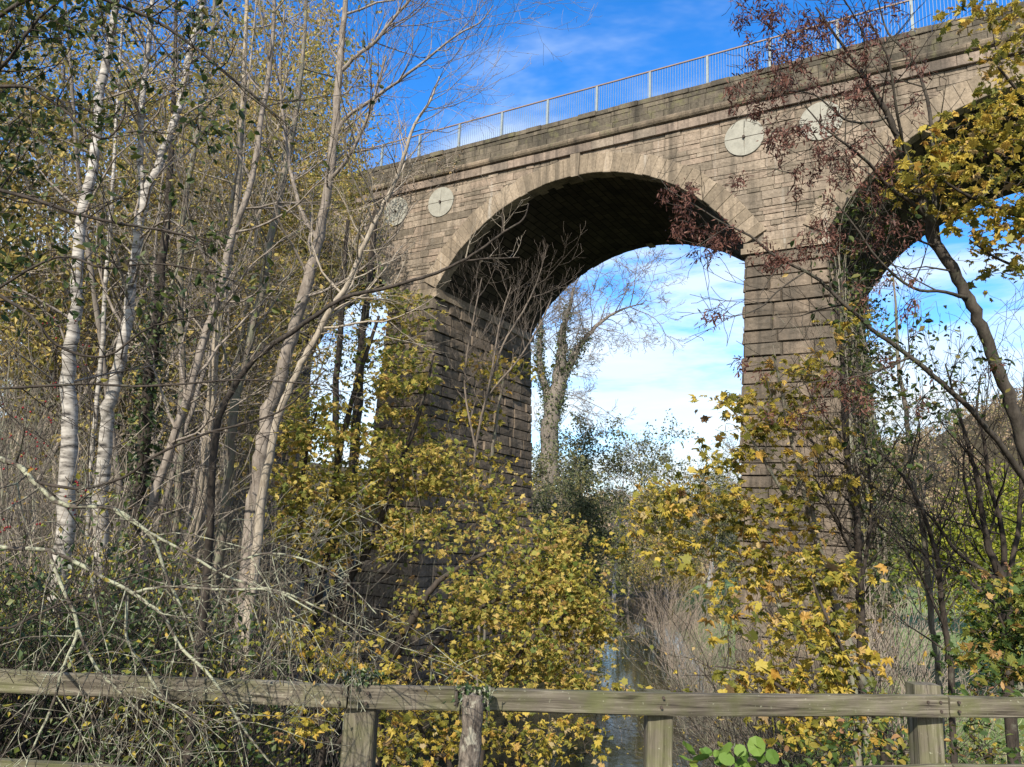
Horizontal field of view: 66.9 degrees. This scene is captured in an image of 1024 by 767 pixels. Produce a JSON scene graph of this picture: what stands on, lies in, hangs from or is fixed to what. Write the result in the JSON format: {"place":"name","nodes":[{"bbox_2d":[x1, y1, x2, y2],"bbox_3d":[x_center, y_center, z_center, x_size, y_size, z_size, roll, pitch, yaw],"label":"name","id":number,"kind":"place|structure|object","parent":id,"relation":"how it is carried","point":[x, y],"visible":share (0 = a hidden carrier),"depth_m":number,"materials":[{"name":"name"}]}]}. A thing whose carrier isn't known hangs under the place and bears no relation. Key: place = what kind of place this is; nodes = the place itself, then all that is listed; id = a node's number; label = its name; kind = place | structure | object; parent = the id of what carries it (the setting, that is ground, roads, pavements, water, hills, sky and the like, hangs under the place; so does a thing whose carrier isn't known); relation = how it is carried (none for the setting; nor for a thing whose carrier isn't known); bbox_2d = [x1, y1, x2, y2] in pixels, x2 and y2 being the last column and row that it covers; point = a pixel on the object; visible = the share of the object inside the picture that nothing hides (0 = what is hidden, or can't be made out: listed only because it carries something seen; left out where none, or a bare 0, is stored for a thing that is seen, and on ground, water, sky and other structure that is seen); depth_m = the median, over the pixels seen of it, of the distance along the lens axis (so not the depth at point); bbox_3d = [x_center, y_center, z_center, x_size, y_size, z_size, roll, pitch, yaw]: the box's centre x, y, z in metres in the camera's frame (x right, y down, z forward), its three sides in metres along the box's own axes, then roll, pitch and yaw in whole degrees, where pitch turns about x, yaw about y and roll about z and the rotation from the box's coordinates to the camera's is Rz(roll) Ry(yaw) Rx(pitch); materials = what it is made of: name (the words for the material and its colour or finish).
{"place":"outdoors","nodes":[
{"label":"outdoors","id":0,"kind":"place"},
{"bbox_2d":[0,0,1023,499],"label":"sky","id":1,"kind":"structure","parent":0,"point":[629,37],"materials":[{"name":"blue"}]},
{"bbox_2d":[1,400,1023,766],"bbox_3d":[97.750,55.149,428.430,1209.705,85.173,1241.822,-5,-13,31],"label":"ground","id":2,"kind":"structure","parent":0,"point":[901,592],"depth_m":69.81,"materials":[{"name":"green plant"}]},
{"bbox_2d":[0,596,102,757],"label":"leafy shrub","id":3,"kind":"object","parent":2,"relation":"on","point":[25,652],"visible":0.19,"depth_m":7.52,"materials":[{"name":"green plant"}]},
{"bbox_2d":[0,550,136,759],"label":"leafy shrub","id":4,"kind":"object","parent":2,"relation":"on","point":[41,588],"visible":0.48,"depth_m":6.89,"materials":[{"name":"green plant"}]},
{"bbox_2d":[0,0,165,415],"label":"woodland tree","id":5,"kind":"object","parent":2,"relation":"on","point":[26,98],"visible":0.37,"depth_m":15.73,"materials":[{"name":"green plant"}]},
{"bbox_2d":[1,0,171,540],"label":"woodland tree","id":6,"kind":"object","parent":2,"relation":"on","point":[65,219],"visible":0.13,"depth_m":16.91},
{"bbox_2d":[0,239,180,739],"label":"bare shrub","id":7,"kind":"object","parent":2,"relation":"on","point":[10,374],"visible":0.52,"depth_m":11.13,"materials":[{"name":"brown plant"}]},
{"bbox_2d":[0,587,181,759],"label":"leafy shrub","id":8,"kind":"object","parent":2,"relation":"on","point":[147,702],"visible":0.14,"depth_m":8.04,"materials":[{"name":"green plant"}]},
{"bbox_2d":[0,1,206,582],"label":"woodland tree","id":9,"kind":"object","parent":2,"relation":"on","point":[94,300],"visible":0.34,"depth_m":13.64,"materials":[{"name":"plant"}]},
{"bbox_2d":[0,322,209,735],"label":"bare shrub","id":10,"kind":"object","parent":2,"relation":"on","point":[42,463],"visible":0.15,"depth_m":12.22,"materials":[{"name":"brown wood"}]},
{"bbox_2d":[0,0,212,588],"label":"woodland tree","id":11,"kind":"object","parent":2,"relation":"on","point":[27,182],"visible":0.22,"depth_m":16.21,"materials":[{"name":"green plant"}]},
{"bbox_2d":[1,108,233,562],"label":"woodland tree","id":12,"kind":"object","parent":2,"relation":"on","point":[108,287],"visible":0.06,"depth_m":19.74,"materials":[{"name":"green plant"}]},
{"bbox_2d":[0,0,235,739],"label":"birch tree","id":13,"kind":"object","parent":2,"relation":"on","point":[68,450],"visible":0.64,"depth_m":9.46,"materials":[{"name":"white plant"}]},
{"bbox_2d":[0,0,236,571],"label":"woodland tree","id":14,"kind":"object","parent":2,"relation":"on","point":[125,127],"visible":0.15,"depth_m":20.34,"materials":[{"name":"plant"}]},
{"bbox_2d":[0,515,238,762],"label":"leafy shrub","id":15,"kind":"object","parent":2,"relation":"on","point":[20,655],"visible":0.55,"depth_m":7.24,"materials":[{"name":"green plant"}]},
{"bbox_2d":[0,3,255,512],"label":"woodland tree","id":16,"kind":"object","parent":2,"relation":"on","point":[132,44],"visible":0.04,"depth_m":25.85,"materials":[{"name":"green plant"}]},
{"bbox_2d":[42,0,217,653],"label":"birch tree","id":17,"kind":"object","parent":2,"relation":"on","point":[100,364],"visible":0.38,"depth_m":11.61,"materials":[{"name":"white plant"}]},
{"bbox_2d":[1,70,262,551],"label":"woodland tree","id":18,"kind":"object","parent":2,"relation":"on","point":[82,397],"visible":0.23,"depth_m":15.93,"materials":[{"name":"plant"}]},
{"bbox_2d":[0,419,264,738],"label":"bare shrub","id":19,"kind":"object","parent":2,"relation":"on","point":[60,529],"visible":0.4,"depth_m":9.68,"materials":[{"name":"brown plant"}]},
{"bbox_2d":[0,0,266,341],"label":"leafy tree","id":20,"kind":"object","parent":2,"relation":"on","point":[21,260],"visible":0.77,"depth_m":5.05,"materials":[{"name":"green plant"}]},
{"bbox_2d":[0,303,270,730],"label":"bare shrub","id":21,"kind":"object","parent":2,"relation":"on","point":[7,539],"visible":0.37,"depth_m":10.93,"materials":[{"name":"plant"}]},
{"bbox_2d":[27,697,254,766],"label":"leafy shrub","id":22,"kind":"object","parent":2,"relation":"on","point":[165,725],"visible":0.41,"depth_m":6.71,"materials":[{"name":"green plant"}]},
{"bbox_2d":[33,0,256,701],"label":"ivy clad tree","id":23,"kind":"object","parent":2,"relation":"on","point":[146,403],"visible":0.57,"depth_m":11.15,"materials":[{"name":"green plant"}]},
{"bbox_2d":[58,75,232,574],"bbox_3d":[-7.446,0.345,15.587,2.907,14.158,3.958,9,-13,-29],"label":"woodland tree","id":24,"kind":"object","parent":2,"relation":"on","point":[156,234],"visible":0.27,"depth_m":15.57,"materials":[{"name":"plant"}]},
{"bbox_2d":[0,538,300,766],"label":"leafy shrub","id":25,"kind":"object","parent":2,"relation":"on","point":[232,639],"visible":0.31,"depth_m":7.55,"materials":[{"name":"green plant"}]},
{"bbox_2d":[9,0,293,732],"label":"birch tree","id":26,"kind":"object","parent":2,"relation":"on","point":[109,402],"visible":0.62,"depth_m":10.40,"materials":[{"name":"white plant"}]},
{"bbox_2d":[3,0,329,538],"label":"woodland tree","id":27,"kind":"object","parent":2,"relation":"on","point":[169,113],"visible":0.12,"depth_m":20.71,"materials":[{"name":"plant"}]},
{"bbox_2d":[18,658,317,766],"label":"leafy shrub","id":28,"kind":"object","parent":2,"relation":"on","point":[133,764],"visible":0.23,"depth_m":7.28,"materials":[{"name":"green plant"}]},
{"bbox_2d":[1,417,346,722],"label":"bare shrub","id":29,"kind":"object","parent":2,"relation":"on","point":[165,529],"visible":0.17,"depth_m":12.22,"materials":[{"name":"brown plant"}]},
{"bbox_2d":[0,460,348,762],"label":"leafy shrub","id":30,"kind":"object","parent":2,"relation":"on","point":[78,476],"visible":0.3,"depth_m":9.21,"materials":[{"name":"green plant"}]},
{"bbox_2d":[46,0,336,656],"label":"bare tree","id":31,"kind":"object","parent":2,"relation":"on","point":[180,330],"visible":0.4,"depth_m":12.97,"materials":[{"name":"grey plant"}]},
{"bbox_2d":[8,560,388,766],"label":"leafy shrub","id":32,"kind":"object","parent":2,"relation":"on","point":[222,746],"visible":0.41,"depth_m":7.09,"materials":[{"name":"green plant"}]},
{"bbox_2d":[91,56,305,562],"bbox_3d":[-9.702,-0.848,23.599,6.610,20.382,7.012,7,-12,-21],"label":"woodland tree","id":33,"kind":"object","parent":2,"relation":"on","point":[188,475],"visible":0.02,"depth_m":23.35,"materials":[{"name":"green plant"}]},
{"bbox_2d":[61,666,335,766],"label":"leafy shrub","id":34,"kind":"object","parent":2,"relation":"on","point":[256,756],"visible":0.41,"depth_m":7.48,"materials":[{"name":"green plant"}]},
{"bbox_2d":[71,618,342,766],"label":"leafy shrub","id":35,"kind":"object","parent":2,"relation":"on","point":[279,748],"visible":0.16,"depth_m":7.55,"materials":[{"name":"green plant"}]},
{"bbox_2d":[63,0,352,664],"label":"bare tree","id":36,"kind":"object","parent":2,"relation":"on","point":[236,204],"visible":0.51,"depth_m":13.97,"materials":[{"name":"brown plant"}]},
{"bbox_2d":[87,3,332,510],"bbox_3d":[-10.509,-2.170,24.686,7.929,21.974,7.475,8,-13,-24],"label":"woodland tree","id":37,"kind":"object","parent":2,"relation":"on","point":[229,345],"visible":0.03,"depth_m":24.69,"materials":[{"name":"green plant"}]},
{"bbox_2d":[147,121,280,579],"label":"woodland tree","id":38,"kind":"object","parent":2,"relation":"on","point":[192,492],"visible":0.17,"depth_m":17.01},
{"bbox_2d":[79,413,356,765],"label":"bare shrub","id":39,"kind":"object","parent":2,"relation":"on","point":[259,614],"visible":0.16,"depth_m":12.78,"materials":[{"name":"plant"}]},
{"bbox_2d":[81,604,361,766],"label":"leafy shrub","id":40,"kind":"object","parent":2,"relation":"on","point":[293,749],"visible":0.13,"depth_m":9.76,"materials":[{"name":"green plant"}]},
{"bbox_2d":[150,0,298,550],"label":"woodland tree","id":41,"kind":"object","parent":2,"relation":"on","point":[193,405],"visible":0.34,"depth_m":15.09,"materials":[{"name":"plant"}]},
{"bbox_2d":[85,0,374,762],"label":"bare tree","id":42,"kind":"object","parent":2,"relation":"on","point":[177,422],"visible":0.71,"depth_m":10.94,"materials":[{"name":"grey plant"}]},
{"bbox_2d":[133,0,326,639],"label":"woodland tree","id":43,"kind":"object","parent":2,"relation":"on","point":[213,401],"visible":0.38,"depth_m":13.83,"materials":[{"name":"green plant"}]},
{"bbox_2d":[116,10,358,559],"bbox_3d":[-10.037,-2.039,26.151,8.201,23.779,8.049,-3,-13,26],"label":"woodland tree","id":44,"kind":"object","parent":2,"relation":"on","point":[266,373],"visible":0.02,"depth_m":26.08,"materials":[{"name":"plant"}]},
{"bbox_2d":[89,0,386,701],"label":"woodland tree","id":45,"kind":"object","parent":2,"relation":"on","point":[311,175],"visible":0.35,"depth_m":19.90,"materials":[{"name":"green plant"}]},
{"bbox_2d":[175,159,302,612],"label":"woodland tree","id":46,"kind":"object","parent":2,"relation":"on","point":[221,375],"visible":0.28,"depth_m":18.13,"materials":[{"name":"green plant"}]},
{"bbox_2d":[73,482,420,745],"bbox_3d":[-5.088,4.146,12.652,5.784,5.189,5.138,-7,-15,39],"label":"bare shrub","id":47,"kind":"object","parent":2,"relation":"on","point":[297,604],"visible":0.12,"depth_m":12.98,"materials":[{"name":"brown plant"}]},
{"bbox_2d":[0,0,500,766],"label":"hawthorn tree","id":48,"kind":"object","parent":2,"relation":"on","point":[104,242],"visible":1,"depth_m":2.94,"materials":[{"name":"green plant"}]},
{"bbox_2d":[109,424,402,766],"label":"bare shrub","id":49,"kind":"object","parent":2,"relation":"on","point":[279,588],"visible":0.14,"depth_m":15.32,"materials":[{"name":"brown plant"}]},
{"bbox_2d":[53,425,476,766],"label":"bare shrub","id":50,"kind":"object","parent":2,"relation":"on","point":[277,661],"visible":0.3,"depth_m":10.78,"materials":[{"name":"grey plant"}]},
{"bbox_2d":[151,0,393,614],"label":"woodland tree","id":51,"kind":"object","parent":2,"relation":"on","point":[337,18],"visible":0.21,"depth_m":26.03,"materials":[{"name":"plant"}]},
{"bbox_2d":[171,92,382,591],"bbox_3d":[-8.117,-0.273,24.896,6.587,19.817,8.958,13,-15,-41],"label":"woodland tree","id":52,"kind":"object","parent":2,"relation":"on","point":[297,226],"visible":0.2,"depth_m":24.91,"materials":[{"name":"green plant"}]},
{"bbox_2d":[189,0,375,743],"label":"bare tree","id":53,"kind":"object","parent":2,"relation":"on","point":[233,413],"visible":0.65,"depth_m":12.56,"materials":[{"name":"grey plant"}]},
{"bbox_2d":[268,73,398,680],"bbox_3d":[-8.322,-1.354,32.312,6.394,25.951,7.757,6,-12,-18],"label":"woodland tree","id":54,"kind":"object","parent":2,"relation":"on","point":[341,238],"visible":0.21,"depth_m":33.33,"materials":[{"name":"plant"}]},
{"bbox_2d":[310,204,395,739],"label":"ivy clad tree","id":55,"kind":"object","parent":2,"relation":"on","point":[337,366],"visible":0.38,"depth_m":15.95,"materials":[{"name":"green plant"}]},
{"bbox_2d":[182,171,528,766],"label":"bare tree","id":56,"kind":"object","parent":2,"relation":"on","point":[211,477],"visible":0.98,"depth_m":6.98,"materials":[{"name":"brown plant"}]},
{"bbox_2d":[309,196,410,766],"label":"ivy clad tree","id":57,"kind":"object","parent":2,"relation":"on","point":[365,312],"visible":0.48,"depth_m":16.92,"materials":[{"name":"brown plant"}]},
{"bbox_2d":[245,282,494,766],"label":"maple tree","id":58,"kind":"object","parent":2,"relation":"on","point":[339,489],"visible":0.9,"depth_m":12.93,"materials":[{"name":"yellow plant"}]},
{"bbox_2d":[227,1,539,763],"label":"bare tree","id":59,"kind":"object","parent":2,"relation":"on","point":[264,485],"visible":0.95,"depth_m":10.76,"materials":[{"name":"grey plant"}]},
{"bbox_2d":[182,0,600,763],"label":"bare tree","id":60,"kind":"object","parent":2,"relation":"on","point":[306,292],"visible":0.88,"depth_m":11.47,"materials":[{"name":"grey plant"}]},
{"bbox_2d":[248,605,675,766],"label":"yellow bush","id":61,"kind":"object","parent":2,"relation":"on","point":[425,742],"visible":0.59,"depth_m":6.32,"materials":[{"name":"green plant"}]},
{"bbox_2d":[439,350,555,682],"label":"maple tree","id":62,"kind":"object","parent":2,"relation":"on","point":[500,422],"visible":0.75,"depth_m":14.96,"materials":[{"name":"yellow plant"}]},
{"bbox_2d":[370,469,653,766],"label":"maple tree","id":63,"kind":"object","parent":2,"relation":"on","point":[577,593],"visible":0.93,"depth_m":10.00,"materials":[{"name":"yellow plant"}]},
{"bbox_2d":[438,223,586,685],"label":"bare tree","id":64,"kind":"object","parent":2,"relation":"on","point":[488,393],"visible":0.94,"depth_m":14.48,"materials":[{"name":"brown plant"}]},
{"bbox_2d":[3,1,1023,750],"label":"viaduct","id":65,"kind":"object","parent":2,"relation":"on","point":[597,171],"visible":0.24,"depth_m":33.92,"materials":[{"name":"stone"}]},
{"bbox_2d":[151,0,1022,219],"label":"metal railing","id":66,"kind":"object","parent":65,"relation":"on","point":[547,117],"visible":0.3,"depth_m":33.98,"materials":[{"name":"metal"}]},
{"bbox_2d":[806,187,927,690],"bbox_3d":[13.957,1.391,29.328,4.504,19.219,10.420,-5,-13,31],"label":"ivy vine","id":67,"kind":"object","parent":65,"relation":"attached to","point":[850,205],"visible":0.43,"depth_m":28.21,"materials":[{"name":"green plant"}]},
{"bbox_2d":[531,434,590,596],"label":"riverside tree","id":68,"kind":"object","parent":2,"relation":"on","point":[541,468],"visible":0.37,"depth_m":73.32,"materials":[{"name":"green plant"}]},
{"bbox_2d":[531,444,633,621],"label":"riverside tree","id":69,"kind":"object","parent":2,"relation":"on","point":[582,509],"visible":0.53,"depth_m":65.60,"materials":[{"name":"green plant"}]},
{"bbox_2d":[538,409,628,584],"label":"riverside tree","id":70,"kind":"object","parent":2,"relation":"on","point":[584,441],"visible":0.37,"depth_m":90.89,"materials":[{"name":"green plant"}]},
{"bbox_2d":[531,245,690,605],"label":"ivy clad tree","id":71,"kind":"object","parent":2,"relation":"on","point":[553,396],"visible":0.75,"depth_m":79.54,"materials":[{"name":"grey plant"}]},
{"bbox_2d":[593,408,698,604],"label":"riverside tree","id":72,"kind":"object","parent":2,"relation":"on","point":[618,465],"visible":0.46,"depth_m":86.34,"materials":[{"name":"green plant"}]},
{"bbox_2d":[616,564,680,628],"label":"riverside shrub","id":73,"kind":"object","parent":2,"relation":"on","point":[643,606],"visible":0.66,"depth_m":60.80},
{"bbox_2d":[611,474,708,617],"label":"riverside tree","id":74,"kind":"object","parent":2,"relation":"on","point":[657,546],"visible":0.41,"depth_m":71.39,"materials":[{"name":"plant"}]},
{"bbox_2d":[616,566,734,678],"bbox_3d":[8.858,12.136,38.502,7.690,6.733,8.614,-5,-13,31],"label":"riverside shrub","id":75,"kind":"object","parent":2,"relation":"on","point":[675,619],"visible":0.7,"depth_m":38.83,"materials":[{"name":"grey plant"}]},
{"bbox_2d":[647,611,735,691],"bbox_3d":[7.976,12.062,33.205,4.132,4.620,4.831,9,-13,-31],"label":"riverside shrub","id":76,"kind":"object","parent":2,"relation":"on","point":[693,668],"visible":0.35,"depth_m":32.80,"materials":[{"name":"brown plant"}]},
{"bbox_2d":[649,451,739,592],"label":"riverside tree","id":77,"kind":"object","parent":2,"relation":"on","point":[722,534],"visible":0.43,"depth_m":68.41,"materials":[{"name":"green plant"}]},
{"bbox_2d":[622,606,799,760],"bbox_3d":[6.386,9.296,22.635,5.246,5.528,6.107,5,-12,-14],"label":"riverside shrub","id":78,"kind":"object","parent":2,"relation":"on","point":[705,685],"visible":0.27,"depth_m":23.19,"materials":[{"name":"brown plant"}]},
{"bbox_2d":[679,736,778,766],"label":"round leaved plant","id":79,"kind":"object","parent":2,"relation":"on","point":[726,758],"visible":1,"depth_m":4.96,"materials":[{"name":"green plant"}]},
{"bbox_2d":[595,302,881,766],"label":"maple tree","id":80,"kind":"object","parent":2,"relation":"on","point":[726,498],"visible":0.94,"depth_m":8.53,"materials":[{"name":"yellow plant"}]},
{"bbox_2d":[608,537,913,766],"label":"riverside shrub","id":81,"kind":"object","parent":2,"relation":"on","point":[742,723],"visible":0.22,"depth_m":15.57,"materials":[{"name":"brown plant"}]},
{"bbox_2d":[531,387,1023,590],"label":"hillside woodland","id":82,"kind":"object","parent":2,"relation":"on","point":[1018,396],"visible":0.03,"depth_m":235.77,"materials":[{"name":"green plant"}]},
{"bbox_2d":[683,548,907,764],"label":"maple tree","id":83,"kind":"object","parent":2,"relation":"on","point":[832,679],"visible":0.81,"depth_m":5.89,"materials":[{"name":"yellow plant"}]},
{"bbox_2d":[589,559,1023,766],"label":"riverside shrub","id":84,"kind":"object","parent":2,"relation":"on","point":[892,687],"visible":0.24,"depth_m":14.42,"materials":[{"name":"grey plant"}]},
{"bbox_2d":[597,494,1022,766],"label":"riverside shrub","id":85,"kind":"object","parent":2,"relation":"on","point":[780,764],"visible":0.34,"depth_m":14.27,"materials":[{"name":"brown plant"}]},
{"bbox_2d":[651,0,1023,493],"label":"ash tree","id":86,"kind":"object","parent":2,"relation":"on","point":[986,338],"visible":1,"depth_m":5.99,"materials":[{"name":"grey bark"},{"name":"reddish-brown leaf"}]},
{"bbox_2d":[673,588,1023,763],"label":"meadow grass","id":87,"kind":"structure","parent":2,"relation":"on","point":[1022,740],"depth_m":39.71,"materials":[{"name":"plant"}]},
{"bbox_2d":[725,200,979,765],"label":"dark stemmed tree","id":88,"kind":"object","parent":2,"relation":"on","point":[859,544],"visible":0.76,"depth_m":8.49,"materials":[{"name":"brown plant"}]},
{"bbox_2d":[733,576,997,761],"bbox_3d":[8.331,6.817,18.425,6.293,5.565,5.829,-5,-13,31],"label":"riverside shrub","id":89,"kind":"object","parent":2,"relation":"on","point":[906,654],"visible":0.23,"depth_m":18.34,"materials":[{"name":"grey plant"}]},
{"bbox_2d":[772,176,1011,762],"bbox_3d":[4.778,3.436,9.008,2.936,11.945,2.520,-5,-13,31],"label":"dark stemmed tree","id":90,"kind":"object","parent":2,"relation":"on","point":[936,650],"visible":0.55,"depth_m":9.49,"materials":[{"name":"brown plant"}]},
{"bbox_2d":[762,667,1023,766],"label":"bramble bush","id":91,"kind":"object","parent":2,"relation":"on","point":[836,754],"visible":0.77,"depth_m":5.07,"materials":[{"name":"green plant"}]},
{"bbox_2d":[766,250,1023,763],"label":"dark stemmed tree","id":92,"kind":"object","parent":2,"relation":"on","point":[1011,725],"visible":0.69,"depth_m":8.98,"materials":[{"name":"brown plant"}]},
{"bbox_2d":[798,373,1017,763],"bbox_3d":[4.523,4.459,8.297,3.096,9.558,2.011,3,-11,-2],"label":"dark stemmed tree","id":93,"kind":"object","parent":2,"relation":"on","point":[942,614],"visible":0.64,"depth_m":8.99,"materials":[{"name":"brown plant"}]},
{"bbox_2d":[866,0,1023,302],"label":"sycamore tree","id":94,"kind":"object","parent":2,"relation":"on","point":[973,143],"visible":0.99,"depth_m":6.11,"materials":[{"name":"yellow plant"}]},
{"bbox_2d":[890,466,1023,696],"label":"riverside tree","id":95,"kind":"object","parent":2,"relation":"on","point":[1019,554],"visible":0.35,"depth_m":23.91,"materials":[{"name":"green plant"}]},
{"bbox_2d":[929,559,1023,693],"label":"autumn bush","id":96,"kind":"object","parent":2,"relation":"on","point":[1009,656],"visible":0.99,"depth_m":5.79,"materials":[{"name":"green plant"}]},
{"bbox_2d":[405,596,792,766],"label":"river water","id":97,"kind":"structure","parent":0,"point":[615,758],"depth_m":28.09,"materials":[{"name":"black liquid"}]},
{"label":"path","id":98,"kind":"structure","parent":0,"visible":0},
{"bbox_2d":[458,692,482,766],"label":"old stump post","id":99,"kind":"object","parent":98,"relation":"on","point":[470,740],"visible":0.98,"depth_m":3.08,"materials":[{"name":"grey wood"}]},
{"bbox_2d":[0,668,1023,766],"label":"wooden fence","id":100,"kind":"object","parent":98,"relation":"on","point":[925,708],"visible":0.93,"depth_m":3.35,"materials":[{"name":"wood"}]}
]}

